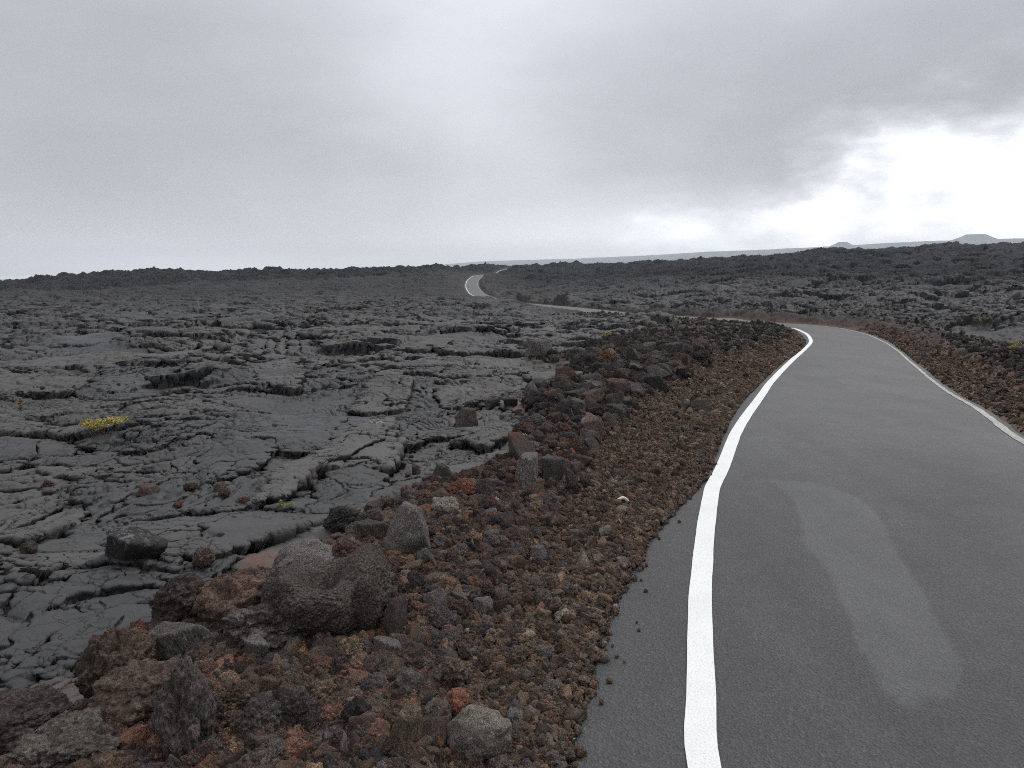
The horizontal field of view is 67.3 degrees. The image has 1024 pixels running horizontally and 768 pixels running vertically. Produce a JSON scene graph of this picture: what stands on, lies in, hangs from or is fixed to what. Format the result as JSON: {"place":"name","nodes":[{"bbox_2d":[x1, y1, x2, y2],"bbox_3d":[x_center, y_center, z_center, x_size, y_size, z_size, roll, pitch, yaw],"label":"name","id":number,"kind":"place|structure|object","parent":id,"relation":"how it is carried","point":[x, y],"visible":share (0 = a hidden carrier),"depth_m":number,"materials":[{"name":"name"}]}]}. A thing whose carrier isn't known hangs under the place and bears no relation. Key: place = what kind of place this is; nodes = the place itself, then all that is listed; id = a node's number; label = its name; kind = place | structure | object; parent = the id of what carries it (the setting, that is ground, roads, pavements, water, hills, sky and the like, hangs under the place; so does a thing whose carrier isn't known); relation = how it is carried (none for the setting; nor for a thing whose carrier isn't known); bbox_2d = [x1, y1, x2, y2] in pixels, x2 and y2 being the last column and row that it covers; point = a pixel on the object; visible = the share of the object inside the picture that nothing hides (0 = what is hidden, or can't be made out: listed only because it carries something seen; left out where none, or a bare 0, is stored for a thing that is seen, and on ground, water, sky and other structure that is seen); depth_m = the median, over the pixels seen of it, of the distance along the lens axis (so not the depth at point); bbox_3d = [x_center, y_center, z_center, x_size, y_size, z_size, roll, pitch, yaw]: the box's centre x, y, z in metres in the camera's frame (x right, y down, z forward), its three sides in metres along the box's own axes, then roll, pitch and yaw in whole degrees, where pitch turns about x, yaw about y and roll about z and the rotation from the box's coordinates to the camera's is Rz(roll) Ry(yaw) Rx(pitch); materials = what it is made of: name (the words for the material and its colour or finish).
{"place":"outdoors","nodes":[
{"label":"outdoors","id":0,"kind":"place"},
{"bbox_2d":[0,241,1023,760],"bbox_3d":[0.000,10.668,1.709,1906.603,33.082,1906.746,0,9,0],"label":"lava field","id":1,"kind":"structure","parent":0,"point":[210,381],"depth_m":10.45,"materials":[{"name":"grey stone"}]},
{"bbox_2d":[19,540,38,553],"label":"lava rock","id":2,"kind":"object","parent":1,"relation":"on","point":[28,547],"visible":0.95,"depth_m":3.84,"materials":[{"name":"brown stone"}]},
{"bbox_2d":[5,706,121,767],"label":"lava rock","id":3,"kind":"object","parent":1,"relation":"on","point":[68,740],"visible":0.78,"depth_m":2.18,"materials":[{"name":"grey stone"}]},
{"bbox_2d":[79,415,128,435],"bbox_3d":[-3.570,0.369,6.666,0.448,0.206,0.273,0,9,0],"label":"lava shrub","id":4,"kind":"object","parent":1,"relation":"on","point":[97,423],"visible":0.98,"depth_m":6.63,"materials":[{"name":"yellow plant"}]},
{"bbox_2d":[105,527,168,560],"bbox_3d":[-1.879,0.833,3.850,0.257,0.255,0.272,19,20,41],"label":"lava rock","id":5,"kind":"object","parent":1,"relation":"on","point":[129,543],"visible":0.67,"depth_m":3.76,"materials":[{"name":"grey stone"}]},
{"bbox_2d":[136,483,159,496],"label":"lava rock","id":6,"kind":"object","parent":1,"relation":"on","point":[145,489],"visible":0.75,"depth_m":5.11,"materials":[{"name":"brown stone"}]},
{"bbox_2d":[146,621,210,660],"bbox_3d":[-1.236,0.970,2.882,0.239,0.163,0.132,-10,17,-27],"label":"lava rock","id":7,"kind":"object","parent":1,"relation":"on","point":[173,639],"visible":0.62,"depth_m":2.83,"materials":[{"name":"grey stone"}]},
{"bbox_2d":[191,546,215,568],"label":"lava rock","id":8,"kind":"object","parent":1,"relation":"on","point":[203,557],"visible":1,"depth_m":3.83,"materials":[{"name":"stone"}]},
{"bbox_2d":[210,679,237,694],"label":"lava rock","id":9,"kind":"object","parent":1,"relation":"on","point":[218,687],"visible":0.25,"depth_m":2.50,"materials":[{"name":"brown stone"}]},
{"bbox_2d":[214,648,240,660],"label":"lava rock","id":10,"kind":"object","parent":1,"relation":"on","point":[234,652],"visible":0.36,"depth_m":2.73,"materials":[{"name":"stone"}]},
{"bbox_2d":[191,572,268,626],"bbox_3d":[-1.107,0.880,3.082,0.361,0.247,0.270,-3,2,-11],"label":"lava rock","id":11,"kind":"object","parent":1,"relation":"on","point":[217,600],"visible":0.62,"depth_m":3.00,"materials":[{"name":"brown stone"}]},
{"bbox_2d":[235,690,282,735],"bbox_3d":[-0.754,1.018,2.324,0.119,0.153,0.165,8,5,40],"label":"lava rock","id":12,"kind":"object","parent":1,"relation":"on","point":[260,709],"visible":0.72,"depth_m":2.29,"materials":[{"name":"grey stone"}]},
{"bbox_2d":[257,652,293,664],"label":"lava rock","id":13,"kind":"object","parent":1,"relation":"on","point":[267,658],"visible":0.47,"depth_m":2.68,"materials":[{"name":"grey stone"}]},
{"bbox_2d":[266,685,311,726],"bbox_3d":[-0.702,1.016,2.409,0.186,0.169,0.130,6,9,1],"label":"lava rock","id":14,"kind":"object","parent":1,"relation":"on","point":[294,700],"visible":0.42,"depth_m":2.37,"materials":[{"name":"grey stone"}]},
{"bbox_2d":[282,636,302,653],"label":"lava rock","id":15,"kind":"object","parent":1,"relation":"on","point":[295,643],"visible":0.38,"depth_m":2.76,"materials":[{"name":"brown stone"}]},
{"bbox_2d":[283,673,309,693],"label":"lava rock","id":16,"kind":"object","parent":1,"relation":"on","point":[293,679],"visible":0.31,"depth_m":2.56,"materials":[{"name":"stone"}]},
{"bbox_2d":[272,539,334,568],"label":"lava rock","id":17,"kind":"object","parent":1,"relation":"on","point":[309,551],"visible":0.48,"depth_m":3.50,"materials":[{"name":"grey stone"}]},
{"bbox_2d":[303,652,332,675],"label":"lava rock","id":18,"kind":"object","parent":1,"relation":"on","point":[323,661],"visible":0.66,"depth_m":2.66,"materials":[{"name":"brown stone"}]},
{"bbox_2d":[260,544,391,635],"bbox_3d":[-0.720,0.835,3.012,0.504,0.358,0.397,-3,9,-20],"label":"lava rock","id":19,"kind":"object","parent":1,"relation":"on","point":[347,595],"visible":0.81,"depth_m":2.93,"materials":[{"name":"grey stone"}]},
{"bbox_2d":[316,724,343,737],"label":"lava rock","id":20,"kind":"object","parent":1,"relation":"on","point":[331,730],"visible":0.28,"depth_m":2.30,"materials":[{"name":"grey stone"}]},
{"bbox_2d":[322,506,361,532],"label":"lava rock","id":21,"kind":"object","parent":1,"relation":"on","point":[339,519],"visible":0.71,"depth_m":4.17,"materials":[{"name":"grey stone"}]},
{"bbox_2d":[332,540,359,558],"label":"lava rock","id":22,"kind":"object","parent":1,"relation":"on","point":[343,548],"visible":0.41,"depth_m":3.57,"materials":[{"name":"brown stone"}]},
{"bbox_2d":[357,744,382,761],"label":"lava rock","id":23,"kind":"object","parent":1,"relation":"on","point":[375,753],"visible":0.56,"depth_m":2.19,"materials":[{"name":"grey stone"}]},
{"bbox_2d":[356,519,388,537],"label":"lava rock","id":24,"kind":"object","parent":1,"relation":"on","point":[367,527],"visible":0.52,"depth_m":3.88,"materials":[{"name":"grey stone"}]},
{"bbox_2d":[361,711,390,734],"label":"lava rock","id":25,"kind":"object","parent":1,"relation":"on","point":[380,725],"visible":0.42,"depth_m":2.30,"materials":[{"name":"brown stone"}]},
{"bbox_2d":[362,672,389,688],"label":"lava rock","id":26,"kind":"object","parent":1,"relation":"on","point":[378,676],"visible":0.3,"depth_m":2.60,"materials":[{"name":"grey stone"}]},
{"bbox_2d":[381,535,397,550],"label":"lava rock","id":27,"kind":"object","parent":1,"relation":"on","point":[388,542],"visible":0.41,"depth_m":3.74,"materials":[{"name":"grey stone"}]},
{"bbox_2d":[382,659,406,681],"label":"lava rock","id":28,"kind":"object","parent":1,"relation":"on","point":[393,669],"visible":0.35,"depth_m":2.67,"materials":[{"name":"brown stone"}]},
{"bbox_2d":[388,700,422,747],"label":"lava rock","id":29,"kind":"object","parent":1,"relation":"on","point":[408,723],"visible":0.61,"depth_m":2.24,"materials":[{"name":"stone"}]},
{"bbox_2d":[385,501,430,549],"bbox_3d":[-0.507,0.740,3.781,0.190,0.297,0.204,4,10,-37],"label":"lava rock","id":30,"kind":"object","parent":1,"relation":"on","point":[408,527],"visible":0.68,"depth_m":3.74,"materials":[{"name":"grey stone"}]},
{"bbox_2d":[394,667,421,693],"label":"lava rock","id":31,"kind":"object","parent":1,"relation":"on","point":[408,678],"visible":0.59,"depth_m":2.58,"materials":[{"name":"grey stone"}]},
{"bbox_2d":[398,559,422,571],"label":"lava rock","id":32,"kind":"object","parent":1,"relation":"on","point":[415,565],"visible":0.42,"depth_m":3.49,"materials":[{"name":"brown stone"}]},
{"bbox_2d":[416,548,434,559],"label":"lava rock","id":33,"kind":"object","parent":1,"relation":"on","point":[424,553],"visible":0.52,"depth_m":3.62,"materials":[{"name":"grey stone"}]},
{"bbox_2d":[425,745,440,761],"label":"lava rock","id":34,"kind":"object","parent":1,"relation":"on","point":[432,750],"visible":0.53,"depth_m":2.22,"materials":[{"name":"grey stone"}]},
{"bbox_2d":[422,588,446,606],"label":"lava rock","id":35,"kind":"object","parent":1,"relation":"on","point":[437,597],"visible":0.59,"depth_m":3.19,"materials":[{"name":"grey stone"}]},
{"bbox_2d":[423,715,450,747],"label":"lava rock","id":36,"kind":"object","parent":1,"relation":"on","point":[438,724],"visible":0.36,"depth_m":2.33,"materials":[{"name":"stone"}]},
{"bbox_2d":[423,697,451,717],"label":"lava rock","id":37,"kind":"object","parent":1,"relation":"on","point":[437,712],"visible":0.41,"depth_m":2.45,"materials":[{"name":"grey stone"}]},
{"bbox_2d":[421,605,457,629],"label":"lava rock","id":38,"kind":"object","parent":1,"relation":"on","point":[441,616],"visible":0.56,"depth_m":3.02,"materials":[{"name":"grey stone"}]},
{"bbox_2d":[432,535,446,548],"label":"lava rock","id":39,"kind":"object","parent":1,"relation":"on","point":[438,541],"visible":0.51,"depth_m":3.83,"materials":[{"name":"grey stone"}]},
{"bbox_2d":[432,463,452,477],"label":"lava rock","id":40,"kind":"object","parent":1,"relation":"on","point":[441,470],"visible":0.43,"depth_m":5.05,"materials":[{"name":"grey stone"}]},
{"bbox_2d":[431,496,458,510],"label":"lava rock","id":41,"kind":"object","parent":1,"relation":"on","point":[447,502],"visible":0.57,"depth_m":4.31,"materials":[{"name":"grey stone"}]},
{"bbox_2d":[434,561,455,574],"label":"lava rock","id":42,"kind":"object","parent":1,"relation":"on","point":[442,566],"visible":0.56,"depth_m":3.54,"materials":[{"name":"brown stone"}]},
{"bbox_2d":[433,627,459,649],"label":"lava rock","id":43,"kind":"object","parent":1,"relation":"on","point":[448,633],"visible":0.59,"depth_m":2.90,"materials":[{"name":"grey stone"}]},
{"bbox_2d":[438,656,469,686],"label":"lava rock","id":44,"kind":"object","parent":1,"relation":"on","point":[457,672],"visible":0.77,"depth_m":2.69,"materials":[{"name":"stone"}]},
{"bbox_2d":[445,478,475,495],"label":"lava rock","id":45,"kind":"object","parent":1,"relation":"on","point":[466,485],"visible":0.61,"depth_m":4.58,"materials":[{"name":"red stone"}]},
{"bbox_2d":[453,543,467,557],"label":"lava rock","id":46,"kind":"object","parent":1,"relation":"on","point":[460,549],"visible":0.57,"depth_m":3.71,"materials":[{"name":"grey stone"}]},
{"bbox_2d":[455,407,477,427],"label":"lava rock","id":47,"kind":"object","parent":1,"relation":"on","point":[466,417],"visible":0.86,"depth_m":7.66,"materials":[{"name":"stone"}]},
{"bbox_2d":[446,703,511,760],"bbox_3d":[-0.102,1.075,2.359,0.200,0.175,0.162,-7,12,-22],"label":"lava rock","id":48,"kind":"object","parent":1,"relation":"on","point":[478,731],"visible":0.91,"depth_m":2.31,"materials":[{"name":"grey stone"}]},
{"bbox_2d":[479,580,494,597],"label":"lava rock","id":49,"kind":"object","parent":1,"relation":"on","point":[487,588],"visible":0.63,"depth_m":3.42,"materials":[{"name":"stone"}]},
{"bbox_2d":[483,529,499,546],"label":"lava rock","id":50,"kind":"object","parent":1,"relation":"on","point":[491,538],"visible":0.7,"depth_m":3.92,"materials":[{"name":"grey stone"}]},
{"bbox_2d":[481,560,502,585],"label":"lava rock","id":51,"kind":"object","parent":1,"relation":"on","point":[490,570],"visible":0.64,"depth_m":3.54,"materials":[{"name":"grey stone"}]},
{"bbox_2d":[484,398,500,409],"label":"lava rock","id":52,"kind":"object","parent":1,"relation":"on","point":[491,403],"visible":0.88,"depth_m":8.28,"materials":[{"name":"grey stone"}]},
{"bbox_2d":[489,515,505,526],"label":"lava rock","id":53,"kind":"object","parent":1,"relation":"on","point":[498,520],"visible":0.56,"depth_m":4.17,"materials":[{"name":"grey stone"}]},
{"bbox_2d":[503,527,520,541],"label":"lava rock","id":54,"kind":"object","parent":1,"relation":"on","point":[513,534],"visible":0.56,"depth_m":4.01,"materials":[{"name":"brown stone"}]},
{"bbox_2d":[506,706,523,722],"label":"lava rock","id":55,"kind":"object","parent":1,"relation":"on","point":[513,714],"visible":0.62,"depth_m":2.50,"materials":[{"name":"grey stone"}]},
{"bbox_2d":[9,313,1023,767],"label":"lava rock","id":56,"kind":"object","parent":1,"relation":"on","point":[515,599],"visible":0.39,"depth_m":3.39,"materials":[{"name":"stone"}]},
{"bbox_2d":[507,555,525,568],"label":"lava rock","id":57,"kind":"object","parent":1,"relation":"on","point":[517,561],"visible":0.47,"depth_m":3.77,"materials":[{"name":"brown stone"}]},
{"bbox_2d":[508,542,527,558],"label":"lava rock","id":58,"kind":"object","parent":1,"relation":"on","point":[518,546],"visible":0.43,"depth_m":3.90,"materials":[{"name":"grey stone"}]},
{"bbox_2d":[508,431,536,459],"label":"lava rock","id":59,"kind":"object","parent":1,"relation":"on","point":[519,444],"visible":0.69,"depth_m":5.55,"materials":[{"name":"stone"}]},
{"bbox_2d":[527,389,545,408],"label":"lava rock","id":60,"kind":"object","parent":1,"relation":"on","point":[534,395],"visible":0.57,"depth_m":7.78,"materials":[{"name":"grey stone"}]},
{"bbox_2d":[527,339,551,358],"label":"lava rock","id":61,"kind":"object","parent":1,"relation":"on","point":[536,347],"visible":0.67,"depth_m":13.66,"materials":[{"name":"stone"}]},
{"bbox_2d":[546,412,560,423],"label":"lava rock","id":62,"kind":"object","parent":1,"relation":"on","point":[554,417],"visible":0.51,"depth_m":6.67,"materials":[{"name":"grey stone"}]},
{"bbox_2d":[545,391,564,404],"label":"lava rock","id":63,"kind":"object","parent":1,"relation":"on","point":[553,397],"visible":0.45,"depth_m":7.47,"materials":[{"name":"grey stone"}]},
{"bbox_2d":[549,503,565,516],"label":"lava rock","id":64,"kind":"object","parent":1,"relation":"on","point":[553,507],"visible":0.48,"depth_m":4.50,"materials":[{"name":"brown stone"}]},
{"bbox_2d":[551,422,570,433],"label":"lava rock","id":65,"kind":"object","parent":1,"relation":"on","point":[562,427],"visible":0.49,"depth_m":6.33,"materials":[{"name":"brown stone"}]},
{"bbox_2d":[556,399,570,413],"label":"lava rock","id":66,"kind":"object","parent":1,"relation":"on","point":[563,406],"visible":0.74,"depth_m":7.01,"materials":[{"name":"grey stone"}]},
{"bbox_2d":[555,366,577,382],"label":"lava rock","id":67,"kind":"object","parent":1,"relation":"on","point":[569,372],"visible":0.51,"depth_m":9.52,"materials":[{"name":"brown stone"}]},
{"bbox_2d":[122,312,1023,767],"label":"lava rock","id":68,"kind":"object","parent":1,"relation":"on","point":[538,550],"visible":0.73,"depth_m":3.49,"materials":[{"name":"brown stone"}]},
{"bbox_2d":[563,388,586,397],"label":"lava rock","id":69,"kind":"object","parent":1,"relation":"on","point":[576,393],"visible":0.41,"depth_m":7.84,"materials":[{"name":"grey stone"}]},
{"bbox_2d":[570,397,585,414],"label":"lava rock","id":70,"kind":"object","parent":1,"relation":"on","point":[577,404],"visible":0.55,"depth_m":7.08,"materials":[{"name":"grey stone"}]},
{"bbox_2d":[573,454,592,466],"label":"lava rock","id":71,"kind":"object","parent":1,"relation":"on","point":[585,460],"visible":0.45,"depth_m":5.57,"materials":[{"name":"grey stone"}]},
{"bbox_2d":[578,353,599,365],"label":"lava rock","id":72,"kind":"object","parent":1,"relation":"on","point":[587,359],"visible":0.58,"depth_m":11.38,"materials":[{"name":"grey stone"}]},
{"bbox_2d":[579,373,602,382],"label":"lava rock","id":73,"kind":"object","parent":1,"relation":"on","point":[595,377],"visible":0.23,"depth_m":9.06,"materials":[{"name":"grey stone"}]},
{"bbox_2d":[583,437,598,449],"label":"lava rock","id":74,"kind":"object","parent":1,"relation":"on","point":[591,442],"visible":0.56,"depth_m":5.96,"materials":[{"name":"grey stone"}]},
{"bbox_2d":[582,337,599,347],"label":"lava rock","id":75,"kind":"object","parent":1,"relation":"on","point":[590,342],"visible":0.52,"depth_m":14.93,"materials":[{"name":"grey stone"}]},
{"bbox_2d":[580,388,603,403],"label":"lava rock","id":76,"kind":"object","parent":1,"relation":"on","point":[595,395],"visible":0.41,"depth_m":7.65,"materials":[{"name":"brown stone"}]},
{"bbox_2d":[580,412,605,437],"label":"lava rock","id":77,"kind":"object","parent":1,"relation":"on","point":[591,421],"visible":0.67,"depth_m":6.45,"materials":[{"name":"stone"}]},
{"bbox_2d":[590,403,609,416],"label":"lava rock","id":78,"kind":"object","parent":1,"relation":"on","point":[599,409],"visible":0.57,"depth_m":7.04,"materials":[{"name":"grey stone"}]},
{"bbox_2d":[591,362,611,373],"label":"lava rock","id":79,"kind":"object","parent":1,"relation":"on","point":[598,365],"visible":0.47,"depth_m":10.27,"materials":[{"name":"grey stone"}]},
{"bbox_2d":[595,350,614,362],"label":"lava rock","id":80,"kind":"object","parent":1,"relation":"on","point":[604,355],"visible":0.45,"depth_m":11.81,"materials":[{"name":"brown stone"}]},
{"bbox_2d":[601,412,617,425],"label":"lava rock","id":81,"kind":"object","parent":1,"relation":"on","point":[608,417],"visible":0.53,"depth_m":6.77,"materials":[{"name":"grey stone"}]},
{"bbox_2d":[607,392,623,403],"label":"lava rock","id":82,"kind":"object","parent":1,"relation":"on","point":[618,397],"visible":0.43,"depth_m":7.61,"materials":[{"name":"grey stone"}]},
{"bbox_2d":[608,335,627,346],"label":"lava rock","id":83,"kind":"object","parent":1,"relation":"on","point":[619,340],"visible":0.5,"depth_m":14.53,"materials":[{"name":"grey stone"}]},
{"bbox_2d":[610,405,625,421],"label":"lava rock","id":84,"kind":"object","parent":1,"relation":"on","point":[619,411],"visible":0.52,"depth_m":7.09,"materials":[{"name":"grey stone"}]},
{"bbox_2d":[607,381,629,395],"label":"lava rock","id":85,"kind":"object","parent":1,"relation":"on","point":[617,386],"visible":0.55,"depth_m":8.54,"materials":[{"name":"brown stone"}]},
{"bbox_2d":[625,347,640,360],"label":"lava rock","id":86,"kind":"object","parent":1,"relation":"on","point":[632,354],"visible":0.56,"depth_m":12.13,"materials":[{"name":"grey stone"}]},
{"bbox_2d":[627,381,645,394],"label":"lava rock","id":87,"kind":"object","parent":1,"relation":"on","point":[636,388],"visible":0.52,"depth_m":8.68,"materials":[{"name":"grey stone"}]},
{"bbox_2d":[644,376,668,393],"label":"lava rock","id":88,"kind":"object","parent":1,"relation":"on","point":[658,382],"visible":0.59,"depth_m":9.10,"materials":[{"name":"black stone"}]},
{"bbox_2d":[645,355,667,365],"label":"lava rock","id":89,"kind":"object","parent":1,"relation":"on","point":[654,359],"visible":0.51,"depth_m":11.47,"materials":[{"name":"grey stone"}]},
{"bbox_2d":[645,364,670,378],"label":"lava rock","id":90,"kind":"object","parent":1,"relation":"on","point":[653,370],"visible":0.52,"depth_m":10.12,"materials":[{"name":"grey stone"}]},
{"bbox_2d":[662,342,682,352],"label":"lava rock","id":91,"kind":"object","parent":1,"relation":"on","point":[673,347],"visible":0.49,"depth_m":12.88,"materials":[{"name":"grey stone"}]},
{"bbox_2d":[673,352,690,365],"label":"lava rock","id":92,"kind":"object","parent":1,"relation":"on","point":[685,359],"visible":0.62,"depth_m":12.27,"materials":[{"name":"brown stone"}]},
{"bbox_2d":[690,399,712,411],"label":"lava rock","id":93,"kind":"object","parent":1,"relation":"on","point":[703,404],"visible":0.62,"depth_m":8.18,"materials":[{"name":"grey stone"}]},
{"bbox_2d":[692,350,712,364],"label":"lava rock","id":94,"kind":"object","parent":1,"relation":"on","point":[701,356],"visible":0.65,"depth_m":12.84,"materials":[{"name":"grey stone"}]},
{"bbox_2d":[0,0,1023,279],"label":"sky","id":95,"kind":"structure","parent":0,"point":[213,135],"materials":[{"name":"grey"}]},
{"bbox_2d":[1,238,1023,280],"bbox_3d":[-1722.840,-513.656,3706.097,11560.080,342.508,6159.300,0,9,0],"label":"hills","id":96,"kind":"structure","parent":0,"point":[683,256],"depth_m":3792.98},
{"bbox_2d":[464,269,1023,767],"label":"road","id":97,"kind":"structure","parent":0,"point":[832,573],"depth_m":3.54,"materials":[{"name":"grey asphalt"}]},
{"bbox_2d":[949,234,998,240],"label":"hill","id":98,"kind":"structure","parent":0,"point":[967,237],"depth_m":3216.67,"materials":[{"name":"grey"}]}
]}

